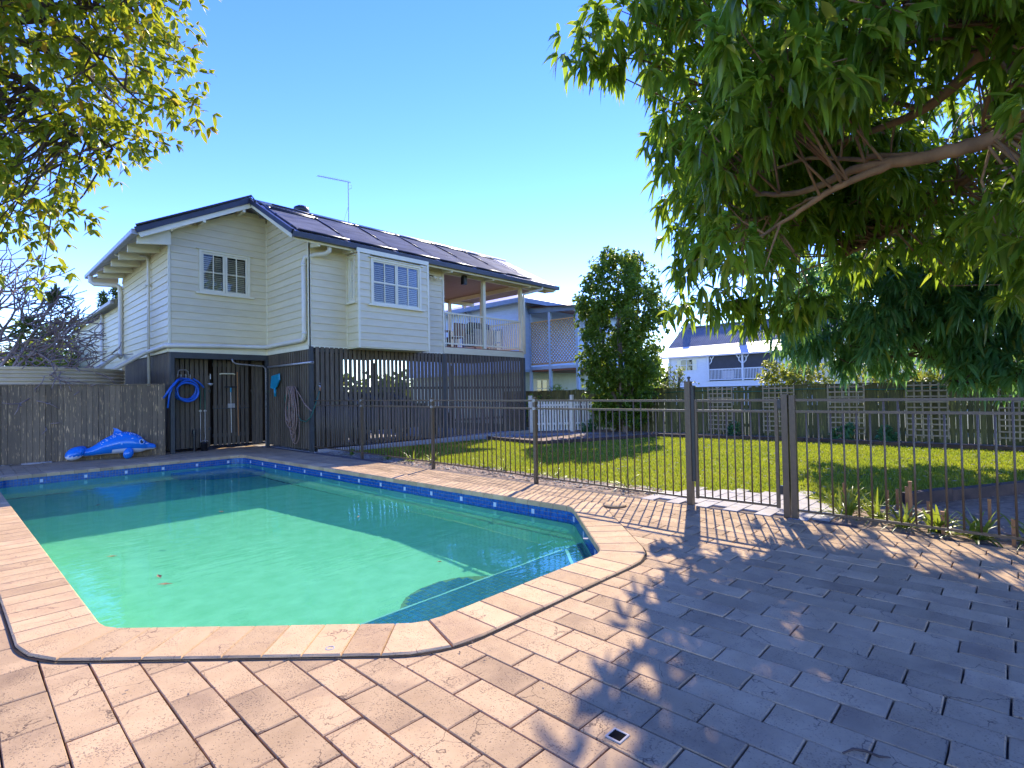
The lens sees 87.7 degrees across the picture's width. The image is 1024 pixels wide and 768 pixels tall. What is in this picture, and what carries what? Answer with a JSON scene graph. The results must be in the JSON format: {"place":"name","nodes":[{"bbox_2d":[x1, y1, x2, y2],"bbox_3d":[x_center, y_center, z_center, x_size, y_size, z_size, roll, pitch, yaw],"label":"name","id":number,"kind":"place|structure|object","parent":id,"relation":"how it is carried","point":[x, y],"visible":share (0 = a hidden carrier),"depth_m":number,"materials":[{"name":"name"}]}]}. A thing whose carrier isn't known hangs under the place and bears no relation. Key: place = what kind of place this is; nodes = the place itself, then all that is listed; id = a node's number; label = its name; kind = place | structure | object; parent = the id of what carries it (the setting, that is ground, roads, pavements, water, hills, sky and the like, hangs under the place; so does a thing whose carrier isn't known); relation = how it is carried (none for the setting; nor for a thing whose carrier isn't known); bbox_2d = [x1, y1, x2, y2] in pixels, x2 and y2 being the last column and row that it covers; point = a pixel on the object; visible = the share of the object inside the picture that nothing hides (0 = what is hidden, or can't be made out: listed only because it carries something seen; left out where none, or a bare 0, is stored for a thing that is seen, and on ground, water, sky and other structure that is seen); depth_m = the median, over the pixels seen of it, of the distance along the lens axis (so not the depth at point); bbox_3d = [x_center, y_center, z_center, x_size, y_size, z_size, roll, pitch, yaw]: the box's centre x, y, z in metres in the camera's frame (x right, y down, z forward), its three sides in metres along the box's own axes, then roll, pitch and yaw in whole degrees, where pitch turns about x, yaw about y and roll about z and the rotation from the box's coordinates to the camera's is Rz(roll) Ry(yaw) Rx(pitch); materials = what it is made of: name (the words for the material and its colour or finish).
{"place":"outdoors","nodes":[
{"label":"outdoors","id":0,"kind":"place"},
{"bbox_2d":[66,195,559,453],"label":"weatherboard house","id":1,"kind":"structure","parent":0,"point":[255,294],"depth_m":14.37,"materials":[{"name":"white paint"}]},
{"bbox_2d":[199,389,206,441],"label":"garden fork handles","id":2,"kind":"object","parent":1,"relation":"hanging from","point":[200,410],"visible":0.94,"depth_m":13.97,"materials":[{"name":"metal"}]},
{"bbox_2d":[195,247,254,299],"bbox_3d":[-7.638,-2.909,14.181,0.210,1.177,1.430,-2,-2,44],"label":"window","id":3,"kind":"structure","parent":1,"relation":"in","point":[221,273],"depth_m":14.16,"materials":[{"name":"white paint"}]},
{"bbox_2d":[220,372,238,435],"bbox_3d":[-7.670,0.547,14.473,0.062,1.750,0.491,-2,-2,44],"label":"pool brush","id":4,"kind":"object","parent":1,"relation":"hanging from","point":[237,398],"visible":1,"depth_m":14.64,"materials":[{"name":"white paint"}]},
{"bbox_2d":[224,386,236,432],"bbox_3d":[-7.642,0.692,14.498,0.051,1.260,0.310,-2,-2,44],"label":"pool squeegee","id":5,"kind":"object","parent":1,"relation":"on","point":[230,387],"visible":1,"depth_m":14.50,"materials":[{"name":"black plastic"}]},
{"bbox_2d":[212,359,248,445],"bbox_3d":[-7.678,0.444,14.581,0.080,2.400,0.920,-2,-2,44],"label":"slatted door","id":6,"kind":"structure","parent":1,"relation":"in","point":[231,366],"depth_m":14.53,"materials":[{"name":"grey paint"}]},
{"bbox_2d":[270,373,279,396],"bbox_3d":[-6.374,0.032,14.339,0.580,0.614,0.068,-2,-2,44],"label":"leaf net","id":7,"kind":"object","parent":1,"relation":"attached to","point":[275,380],"visible":1,"depth_m":14.30,"materials":[{"name":"teal plastic"}]},
{"bbox_2d":[285,386,311,443],"bbox_3d":[-5.342,0.778,13.271,1.079,1.471,0.178,-2,-1,40],"label":"garden hose","id":8,"kind":"object","parent":1,"relation":"hanging from","point":[292,416],"visible":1,"depth_m":13.41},
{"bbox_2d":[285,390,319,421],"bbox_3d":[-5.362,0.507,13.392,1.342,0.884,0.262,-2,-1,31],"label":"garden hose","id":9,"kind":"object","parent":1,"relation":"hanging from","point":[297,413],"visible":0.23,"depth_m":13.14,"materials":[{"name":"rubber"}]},
{"bbox_2d":[317,175,351,222],"bbox_3d":[-5.259,-5.450,15.850,0.200,1.401,1.086,-2,-2,44],"label":"tv antenna","id":10,"kind":"object","parent":1,"relation":"attached to","point":[321,176],"visible":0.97,"depth_m":16.14,"materials":[{"name":"grey metal"}]},
{"bbox_2d":[345,254,356,304],"bbox_3d":[-4.124,-2.679,13.708,0.490,1.247,0.120,-2,-2,44],"label":"window","id":11,"kind":"structure","parent":1,"relation":"in","point":[351,258],"depth_m":13.74,"materials":[{"name":"white paint"}]},
{"bbox_2d":[368,256,424,311],"bbox_3d":[-3.122,-2.655,14.361,0.210,1.267,1.770,-2,-2,44],"label":"window","id":12,"kind":"structure","parent":1,"relation":"in","point":[393,284],"depth_m":14.34,"materials":[{"name":"white paint"}]},
{"bbox_2d":[348,392,448,441],"bbox_3d":[-4.039,0.964,16.443,1.690,1.445,4.200,-2,-2,44],"label":"parked car","id":13,"kind":"object","parent":1,"relation":"on","point":[387,419],"visible":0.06,"depth_m":15.62,"materials":[{"name":"beige paint"}]},
{"bbox_2d":[446,323,464,347],"bbox_3d":[-1.872,-1.564,17.778,0.425,0.880,0.460,-2,-2,44],"label":"deck chair","id":14,"kind":"object","parent":1,"relation":"on","point":[457,334],"visible":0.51,"depth_m":17.66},
{"bbox_2d":[461,275,466,284],"bbox_3d":[-1.511,-3.271,16.799,0.150,0.280,0.140,-2,-2,44],"label":"outdoor speaker","id":15,"kind":"object","parent":1,"relation":"attached to","point":[463,279],"visible":1,"depth_m":16.74},
{"bbox_2d":[464,322,491,348],"bbox_3d":[-1.182,-1.625,18.557,0.550,0.984,0.800,-2,-2,44],"label":"barbecue","id":16,"kind":"object","parent":1,"relation":"on","point":[465,346],"visible":0.38,"depth_m":18.30,"materials":[{"name":"metal"}]},
{"bbox_2d":[0,0,1004,391],"label":"sky","id":17,"kind":"structure","parent":0,"point":[444,120],"materials":[{"name":"blue"}]},
{"bbox_2d":[0,445,1023,767],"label":"paved terrace","id":18,"kind":"structure","parent":0,"point":[714,637],"depth_m":2.46,"materials":[{"name":"stone"}]},
{"bbox_2d":[0,384,165,465],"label":"paling fence","id":19,"kind":"object","parent":18,"relation":"on","point":[20,445],"visible":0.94,"depth_m":12.03,"materials":[{"name":"grey wood"}]},
{"bbox_2d":[64,428,155,460],"bbox_3d":[-9.219,1.371,12.303,1.677,0.722,0.560,0,-1,-30],"label":"inflatable dolphin","id":20,"kind":"object","parent":18,"relation":"on","point":[128,445],"visible":1,"depth_m":12.21,"materials":[{"name":"blue plastic"}]},
{"bbox_2d":[200,440,207,450],"bbox_3d":[-8.001,1.591,13.865,0.200,0.280,0.200,-2,-2,44],"label":"bucket","id":21,"kind":"object","parent":18,"relation":"on","point":[204,446],"visible":1,"depth_m":13.80,"materials":[{"name":"black plastic"}]},
{"bbox_2d":[0,454,646,665],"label":"swimming pool","id":22,"kind":"structure","parent":18,"relation":"in","point":[47,615],"depth_m":3.37,"materials":[{"name":"stone"}]},
{"bbox_2d":[0,463,592,627],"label":"pool water","id":23,"kind":"structure","parent":22,"relation":"in","point":[268,546],"depth_m":5.31,"materials":[{"name":"teal liquid"}]},
{"bbox_2d":[314,376,695,504],"bbox_3d":[-1.346,0.801,9.664,9.827,1.520,0.119,-2,-2,45],"label":"pool fence","id":24,"kind":"object","parent":18,"relation":"on","point":[689,394],"visible":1,"depth_m":7.92,"materials":[{"name":"brown metal"}]},
{"bbox_2d":[694,399,782,507],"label":"pool gate","id":25,"kind":"structure","parent":24,"relation":"attached to","point":[779,487],"depth_m":5.84,"materials":[{"name":"brown metal"}]},
{"bbox_2d":[64,540,1002,766],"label":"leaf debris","id":26,"kind":"object","parent":18,"relation":"on","point":[65,765],"visible":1,"depth_m":2.41,"materials":[{"name":"plant"}]},
{"bbox_2d":[603,501,626,507],"bbox_3d":[1.192,1.396,6.190,0.280,0.026,0.280,-2,-2,44],"label":"skimmer lid","id":27,"kind":"object","parent":18,"relation":"on","point":[613,504],"visible":1,"depth_m":6.13,"materials":[{"name":"plastic"}]},
{"bbox_2d":[605,727,629,743],"bbox_3d":[0.404,1.353,2.043,0.068,0.018,0.068,-2,-2,44],"label":"floor drain","id":28,"kind":"object","parent":18,"relation":"on","point":[616,735],"visible":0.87,"depth_m":2.04,"materials":[{"name":"plastic"}]},
{"bbox_2d":[842,747,890,757],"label":"fallen twig","id":29,"kind":"object","parent":18,"relation":"on","point":[863,750],"visible":1,"depth_m":1.92,"materials":[{"name":"brown plant"}]},
{"bbox_2d":[780,394,1023,540],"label":"pool fence","id":30,"kind":"object","parent":18,"relation":"on","point":[789,411],"visible":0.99,"depth_m":4.95,"materials":[{"name":"brown metal"}]},
{"bbox_2d":[498,431,635,436],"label":"concrete path","id":31,"kind":"structure","parent":0,"point":[516,435],"depth_m":17.57,"materials":[{"name":"grey concrete"}]},
{"bbox_2d":[356,436,1023,547],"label":"lawn","id":32,"kind":"structure","parent":0,"point":[759,473],"depth_m":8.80,"materials":[{"name":"green plant"}]},
{"bbox_2d":[322,451,662,496],"bbox_3d":[-1.205,1.564,10.118,9.000,0.001,0.830,-2,-2,44],"label":"mulch bed","id":33,"kind":"object","parent":32,"relation":"on","point":[567,484],"visible":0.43,"depth_m":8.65,"materials":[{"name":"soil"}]},
{"bbox_2d":[399,448,428,461],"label":"strappy plant","id":34,"kind":"object","parent":33,"relation":"on","point":[410,457],"visible":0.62,"depth_m":10.95,"materials":[{"name":"green plant"}]},
{"bbox_2d":[600,462,646,490],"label":"strappy plant","id":35,"kind":"object","parent":33,"relation":"on","point":[625,483],"visible":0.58,"depth_m":7.36,"materials":[{"name":"green plant"}]},
{"bbox_2d":[542,437,611,443],"bbox_3d":[1.764,1.556,14.494,2.173,0.130,0.100,-1,-1,-23],"label":"timber sleeper","id":36,"kind":"object","parent":32,"relation":"on","point":[578,440],"visible":0.43,"depth_m":14.43,"materials":[{"name":"brown wood"}]},
{"bbox_2d":[658,433,725,438],"bbox_3d":[5.106,1.507,15.243,1.960,0.130,0.100,-2,-1,38],"label":"timber sleeper","id":37,"kind":"object","parent":32,"relation":"on","point":[699,436],"visible":0.29,"depth_m":15.01,"materials":[{"name":"brown wood"}]},
{"bbox_2d":[727,435,804,441],"bbox_3d":[6.670,1.456,14.094,1.924,0.130,0.100,-2,-1,35],"label":"timber sleeper","id":38,"kind":"object","parent":32,"relation":"on","point":[800,439],"visible":0.5,"depth_m":14.14,"materials":[{"name":"brown wood"}]},
{"bbox_2d":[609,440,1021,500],"bbox_3d":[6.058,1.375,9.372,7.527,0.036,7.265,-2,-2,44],"label":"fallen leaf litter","id":39,"kind":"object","parent":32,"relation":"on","point":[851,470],"visible":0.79,"depth_m":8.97,"materials":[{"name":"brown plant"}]},
{"bbox_2d":[759,217,1023,411],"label":"mango tree","id":40,"kind":"object","parent":32,"relation":"on","point":[964,348],"visible":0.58,"depth_m":8.95,"materials":[{"name":"green plant"}]},
{"bbox_2d":[455,402,1005,442],"bbox_3d":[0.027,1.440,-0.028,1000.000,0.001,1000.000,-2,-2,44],"label":"ground","id":41,"kind":"structure","parent":0,"point":[527,428],"depth_m":21.98,"materials":[{"name":"brown soil"}]},
{"bbox_2d":[0,311,47,365],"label":"dracaena","id":42,"kind":"object","parent":41,"relation":"on","point":[22,332],"visible":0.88,"depth_m":11.91,"materials":[{"name":"green plant"}]},
{"bbox_2d":[0,318,59,365],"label":"background tree","id":43,"kind":"object","parent":41,"relation":"on","point":[10,360],"visible":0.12,"depth_m":20.11,"materials":[{"name":"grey plant"}]},
{"bbox_2d":[8,357,65,366],"bbox_3d":[-14.861,0.557,16.994,2.036,2.941,2.123,-1,-1,11],"label":"background tree","id":44,"kind":"object","parent":41,"relation":"on","point":[36,362],"visible":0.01,"depth_m":16.89,"materials":[{"name":"plant"}]},
{"bbox_2d":[12,283,77,365],"bbox_3d":[-11.362,-0.273,11.582,0.936,4.262,3.081,-2,-2,44],"label":"dracaena","id":45,"kind":"object","parent":41,"relation":"on","point":[50,297],"visible":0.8,"depth_m":12.32,"materials":[{"name":"green plant"}]},
{"bbox_2d":[11,341,80,367],"bbox_3d":[-19.625,0.150,22.943,3.683,4.163,3.587,-2,-2,44],"label":"background tree","id":46,"kind":"object","parent":41,"relation":"on","point":[65,352],"visible":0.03,"depth_m":22.58,"materials":[{"name":"grey plant"}]},
{"bbox_2d":[25,312,87,361],"bbox_3d":[-22.166,-0.623,26.049,3.458,5.919,3.489,-2,-2,44],"label":"background tree","id":47,"kind":"object","parent":41,"relation":"on","point":[45,326],"visible":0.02,"depth_m":25.88,"materials":[{"name":"plant"}]},
{"bbox_2d":[0,366,124,465],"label":"water tank","id":48,"kind":"object","parent":41,"relation":"on","point":[24,375],"visible":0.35,"depth_m":12.04,"materials":[{"name":"beige metal"}]},
{"bbox_2d":[0,245,130,433],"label":"frangipani","id":49,"kind":"object","parent":41,"relation":"on","point":[57,339],"visible":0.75,"depth_m":12.31,"materials":[{"name":"grey plant"}]},
{"bbox_2d":[96,289,109,307],"bbox_3d":[-23.742,-1.544,31.009,2.534,7.966,2.069,-2,-2,44],"label":"conifer","id":50,"kind":"object","parent":41,"relation":"on","point":[103,300],"visible":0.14,"depth_m":30.93,"materials":[{"name":"green plant"}]},
{"bbox_2d":[0,0,222,301],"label":"broadleaf tree","id":51,"kind":"object","parent":41,"relation":"on","point":[124,16],"visible":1,"depth_m":6.69,"materials":[{"name":"green plant"}]},
{"bbox_2d":[106,283,120,299],"bbox_3d":[-23.519,-1.782,31.391,3.144,8.449,2.684,-1,-1,-24],"label":"conifer","id":52,"kind":"object","parent":41,"relation":"on","point":[114,293],"visible":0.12,"depth_m":31.36,"materials":[{"name":"green plant"}]},
{"bbox_2d":[343,366,668,399],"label":"distant trees","id":53,"kind":"object","parent":41,"relation":"on","point":[663,380],"visible":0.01,"depth_m":74.98,"materials":[{"name":"green plant"}]},
{"bbox_2d":[409,295,624,423],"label":"blue house","id":54,"kind":"structure","parent":41,"relation":"on","point":[553,338],"depth_m":24.69,"materials":[{"name":"wood"}]},
{"bbox_2d":[489,329,501,349],"bbox_3d":[-0.871,-1.925,25.231,1.100,1.250,0.080,-2,-2,44],"label":"window","id":55,"kind":"structure","parent":54,"relation":"in","point":[497,329],"depth_m":25.03,"materials":[{"name":"glass"}]},
{"bbox_2d":[533,379,548,391],"bbox_3d":[1.424,0.208,25.276,0.080,0.900,1.400,-2,-2,44],"label":"window","id":56,"kind":"structure","parent":54,"relation":"in","point":[539,385],"depth_m":25.20,"materials":[{"name":"white glass"}]},
{"bbox_2d":[520,394,545,421],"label":"garden shrub","id":57,"kind":"object","parent":41,"relation":"on","point":[527,412],"visible":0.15,"depth_m":20.32,"materials":[{"name":"green plant"}]},
{"bbox_2d":[658,365,699,398],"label":"garden shrub","id":58,"kind":"object","parent":41,"relation":"on","point":[674,384],"visible":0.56,"depth_m":23.40,"materials":[{"name":"green plant"}]},
{"bbox_2d":[541,0,1023,351],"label":"mango tree","id":59,"kind":"object","parent":41,"relation":"on","point":[783,166],"visible":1,"depth_m":5.46,"materials":[{"name":"green plant"}]},
{"bbox_2d":[754,358,837,403],"bbox_3d":[10.747,0.076,20.159,2.895,3.065,2.884,-2,-2,44],"label":"garden shrub","id":60,"kind":"object","parent":41,"relation":"on","point":[791,377],"visible":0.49,"depth_m":19.82,"materials":[{"name":"green plant"}]},
{"bbox_2d":[660,318,940,404],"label":"white house","id":61,"kind":"structure","parent":41,"relation":"on","point":[701,357],"depth_m":45.77,"materials":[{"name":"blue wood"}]},
{"bbox_2d":[676,359,697,371],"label":"window","id":62,"kind":"structure","parent":61,"relation":"in","point":[689,364],"depth_m":47.25,"materials":[{"name":"white glass"}]},
{"bbox_2d":[843,361,935,410],"bbox_3d":[13.395,0.141,19.197,3.159,2.800,3.015,-2,-2,44],"label":"garden shrub","id":63,"kind":"object","parent":41,"relation":"on","point":[917,372],"visible":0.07,"depth_m":18.50,"materials":[{"name":"green plant"}]},
{"bbox_2d":[890,359,967,422],"bbox_3d":[14.606,0.090,18.006,3.211,2.811,3.056,-2,-2,44],"label":"garden shrub","id":64,"kind":"object","parent":41,"relation":"on","point":[934,377],"visible":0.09,"depth_m":17.99,"materials":[{"name":"green plant"}]},
{"bbox_2d":[642,487,842,522],"bbox_3d":[2.948,1.417,6.593,2.080,0.034,1.744,-2,-2,44],"label":"path base","id":65,"kind":"object","parent":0,"point":[761,509],"visible":0.62,"depth_m":6.29,"materials":[{"name":"concrete"}]},
{"bbox_2d":[484,428,1023,446],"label":"back bed","id":66,"kind":"object","parent":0,"point":[578,435],"visible":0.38,"depth_m":16.74,"materials":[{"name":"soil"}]},
{"bbox_2d":[486,436,540,444],"bbox_3d":[0.020,1.598,15.020,0.100,0.130,2.425,0,-1,-38],"label":"timber sleeper","id":67,"kind":"object","parent":66,"relation":"on","point":[512,440],"visible":0.43,"depth_m":14.98,"materials":[{"name":"brown wood"}]},
{"bbox_2d":[528,395,614,432],"bbox_3d":[2.115,1.031,18.792,3.081,1.300,0.141,-1,-1,-5],"label":"picket fence","id":68,"kind":"object","parent":66,"relation":"on","point":[571,412],"visible":0.51,"depth_m":18.75,"materials":[{"name":"white paint"}]},
{"bbox_2d":[579,419,596,431],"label":"bed plant","id":69,"kind":"object","parent":66,"relation":"on","point":[590,424],"visible":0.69,"depth_m":18.36,"materials":[{"name":"green plant"}]},
{"bbox_2d":[572,245,670,431],"bbox_3d":[3.692,-1.479,17.989,3.557,6.326,3.475,-2,-2,44],"label":"garden tree","id":70,"kind":"object","parent":66,"relation":"on","point":[637,373],"visible":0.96,"depth_m":17.27,"materials":[{"name":"green plant"}]},
{"bbox_2d":[612,433,658,439],"bbox_3d":[3.547,1.539,15.384,1.820,0.130,0.100,0,-1,-30],"label":"timber sleeper","id":71,"kind":"object","parent":66,"relation":"on","point":[636,436],"visible":0.43,"depth_m":15.37,"materials":[{"name":"brown wood"}]},
{"bbox_2d":[725,421,740,435],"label":"bed plant","id":72,"kind":"object","parent":66,"relation":"on","point":[730,429],"visible":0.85,"depth_m":15.41,"materials":[{"name":"green plant"}]},
{"bbox_2d":[504,381,1023,445],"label":"paling fence","id":73,"kind":"object","parent":66,"relation":"on","point":[819,391],"visible":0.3,"depth_m":14.39,"materials":[{"name":"brown wood"}]},
{"bbox_2d":[707,387,732,430],"bbox_3d":[6.363,0.769,16.311,0.770,1.350,0.030,-2,-2,44],"label":"trellis","id":74,"kind":"object","parent":73,"relation":"attached to","point":[717,406],"visible":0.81,"depth_m":16.29,"materials":[{"name":"grey wood"}]},
{"bbox_2d":[762,385,794,432],"bbox_3d":[7.573,0.724,15.155,0.860,1.350,0.030,-2,-2,44],"label":"trellis","id":75,"kind":"object","parent":73,"relation":"attached to","point":[774,397],"visible":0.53,"depth_m":15.31,"materials":[{"name":"grey wood"}]},
{"bbox_2d":[827,384,865,435],"bbox_3d":[8.773,0.680,14.008,0.860,1.350,0.030,-2,-2,44],"label":"trellis","id":76,"kind":"object","parent":73,"relation":"attached to","point":[842,402],"visible":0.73,"depth_m":13.99,"materials":[{"name":"grey wood"}]},
{"bbox_2d":[905,382,949,438],"bbox_3d":[9.991,0.634,12.845,0.830,1.350,0.030,-2,-2,44],"label":"trellis","id":77,"kind":"object","parent":73,"relation":"attached to","point":[930,407],"visible":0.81,"depth_m":12.81,"materials":[{"name":"grey wood"}]},
{"bbox_2d":[997,382,1023,441],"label":"trellis","id":78,"kind":"object","parent":73,"relation":"attached to","point":[1009,420],"visible":0.51,"depth_m":11.84,"materials":[{"name":"grey wood"}]},
{"bbox_2d":[805,438,873,445],"bbox_3d":[7.934,1.410,12.957,0.100,0.130,1.513,0,-1,-39],"label":"timber sleeper","id":79,"kind":"object","parent":66,"relation":"on","point":[823,440],"visible":0.57,"depth_m":12.91,"materials":[{"name":"brown wood"}]},
{"bbox_2d":[827,422,855,439],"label":"bed plant","id":80,"kind":"object","parent":66,"relation":"on","point":[849,428],"visible":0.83,"depth_m":13.61,"materials":[{"name":"green plant"}]},
{"bbox_2d":[875,425,901,441],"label":"bed plant","id":81,"kind":"object","parent":66,"relation":"on","point":[890,437],"visible":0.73,"depth_m":13.07,"materials":[{"name":"green plant"}]},
{"bbox_2d":[874,441,1023,451],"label":"timber sleeper","id":82,"kind":"object","parent":66,"relation":"on","point":[955,446],"visible":0.6,"depth_m":11.41,"materials":[{"name":"brown wood"}]},
{"bbox_2d":[831,494,1023,548],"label":"garden bed","id":83,"kind":"object","parent":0,"point":[1007,506],"visible":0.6,"depth_m":5.46,"materials":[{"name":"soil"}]},
{"bbox_2d":[802,481,884,518],"bbox_3d":[3.436,1.234,5.565,0.819,0.473,0.756,-1,-1,-9],"label":"strappy plant","id":84,"kind":"object","parent":83,"relation":"on","point":[840,506],"visible":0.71,"depth_m":5.58,"materials":[{"name":"green plant"}]},
{"bbox_2d":[834,486,899,525],"bbox_3d":[3.647,1.223,5.472,0.769,0.412,0.590,-1,-1,-10],"label":"strappy plant","id":85,"kind":"object","parent":83,"relation":"on","point":[877,510],"visible":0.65,"depth_m":5.43,"materials":[{"name":"green plant"}]},
{"bbox_2d":[895,489,898,509],"bbox_3d":[4.239,1.269,5.865,0.030,0.230,0.030,-2,-2,44],"label":"garden stake","id":86,"kind":"object","parent":83,"relation":"on","point":[897,496],"visible":0.96,"depth_m":5.85,"materials":[{"name":"brown wood"}]},
{"bbox_2d":[867,501,929,531],"bbox_3d":[3.766,1.260,5.158,0.705,0.303,0.510,-1,-1,-19],"label":"strappy plant","id":87,"kind":"object","parent":83,"relation":"on","point":[906,519],"visible":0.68,"depth_m":5.13,"materials":[{"name":"green plant"}]},
{"bbox_2d":[905,486,908,511],"bbox_3d":[4.276,1.246,5.774,0.030,0.270,0.030,-2,-2,44],"label":"garden stake","id":88,"kind":"object","parent":83,"relation":"on","point":[906,495],"visible":0.75,"depth_m":5.77,"materials":[{"name":"brown wood"}]},
{"bbox_2d":[908,481,912,522],"bbox_3d":[3.877,1.162,5.187,0.030,0.430,0.030,-2,-2,44],"label":"garden stake","id":89,"kind":"object","parent":83,"relation":"on","point":[910,496],"visible":0.82,"depth_m":5.18,"materials":[{"name":"brown wood"}]},
{"bbox_2d":[902,487,952,504],"bbox_3d":[4.830,1.319,6.206,0.652,0.180,0.110,-1,-1,-15],"label":"timber sleeper","id":90,"kind":"object","parent":83,"relation":"on","point":[938,495],"visible":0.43,"depth_m":6.17,"materials":[{"name":"grey wood"}]},
{"bbox_2d":[940,511,944,534],"bbox_3d":[3.922,1.265,4.853,0.030,0.210,0.030,-2,-2,44],"label":"garden stake","id":91,"kind":"object","parent":83,"relation":"on","point":[942,519],"visible":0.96,"depth_m":4.84,"materials":[{"name":"brown wood"}]},
{"bbox_2d":[900,504,989,543],"bbox_3d":[3.969,1.247,4.880,0.670,0.320,0.816,-2,-2,44],"label":"strappy plant","id":92,"kind":"object","parent":83,"relation":"on","point":[937,522],"visible":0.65,"depth_m":4.89,"materials":[{"name":"green plant"}]},
{"bbox_2d":[934,506,1011,547],"bbox_3d":[4.094,1.237,4.650,0.772,0.372,0.597,-1,-1,-12],"label":"strappy plant","id":93,"kind":"object","parent":83,"relation":"on","point":[974,525],"visible":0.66,"depth_m":4.67,"materials":[{"name":"green plant"}]},
{"bbox_2d":[952,480,1023,500],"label":"timber sleeper","id":94,"kind":"object","parent":83,"relation":"on","point":[989,490],"visible":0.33,"depth_m":6.42,"materials":[{"name":"grey wood"}]},
{"bbox_2d":[987,499,991,523],"bbox_3d":[4.539,1.228,5.066,0.030,0.270,0.030,-2,-2,44],"label":"garden stake","id":95,"kind":"object","parent":83,"relation":"on","point":[989,509],"visible":0.82,"depth_m":5.06,"materials":[{"name":"brown wood"}]},
{"bbox_2d":[1000,513,1023,549],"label":"strappy plant","id":96,"kind":"object","parent":83,"relation":"on","point":[1020,529],"visible":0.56,"depth_m":4.54,"materials":[{"name":"green plant"}]},
{"bbox_2d":[1011,519,1015,546],"bbox_3d":[4.179,1.242,4.442,0.030,0.230,0.030,-2,-2,44],"label":"garden stake","id":97,"kind":"object","parent":83,"relation":"on","point":[1013,531],"visible":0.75,"depth_m":4.43,"materials":[{"name":"brown wood"}]},
{"bbox_3d":[-8.380,-0.187,13.635,0.229,0.371,0.281,-2,-2,44],"label":"hose rack","id":98,"kind":"object","parent":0,"visible":0},
{"bbox_2d":[163,377,204,407],"bbox_3d":[-8.287,0.210,13.457,0.393,0.770,1.020,-2,-2,44],"label":"pool hose","id":99,"kind":"object","parent":98,"relation":"hanging from","point":[194,396],"visible":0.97,"depth_m":13.45,"materials":[{"name":"blue plastic"}]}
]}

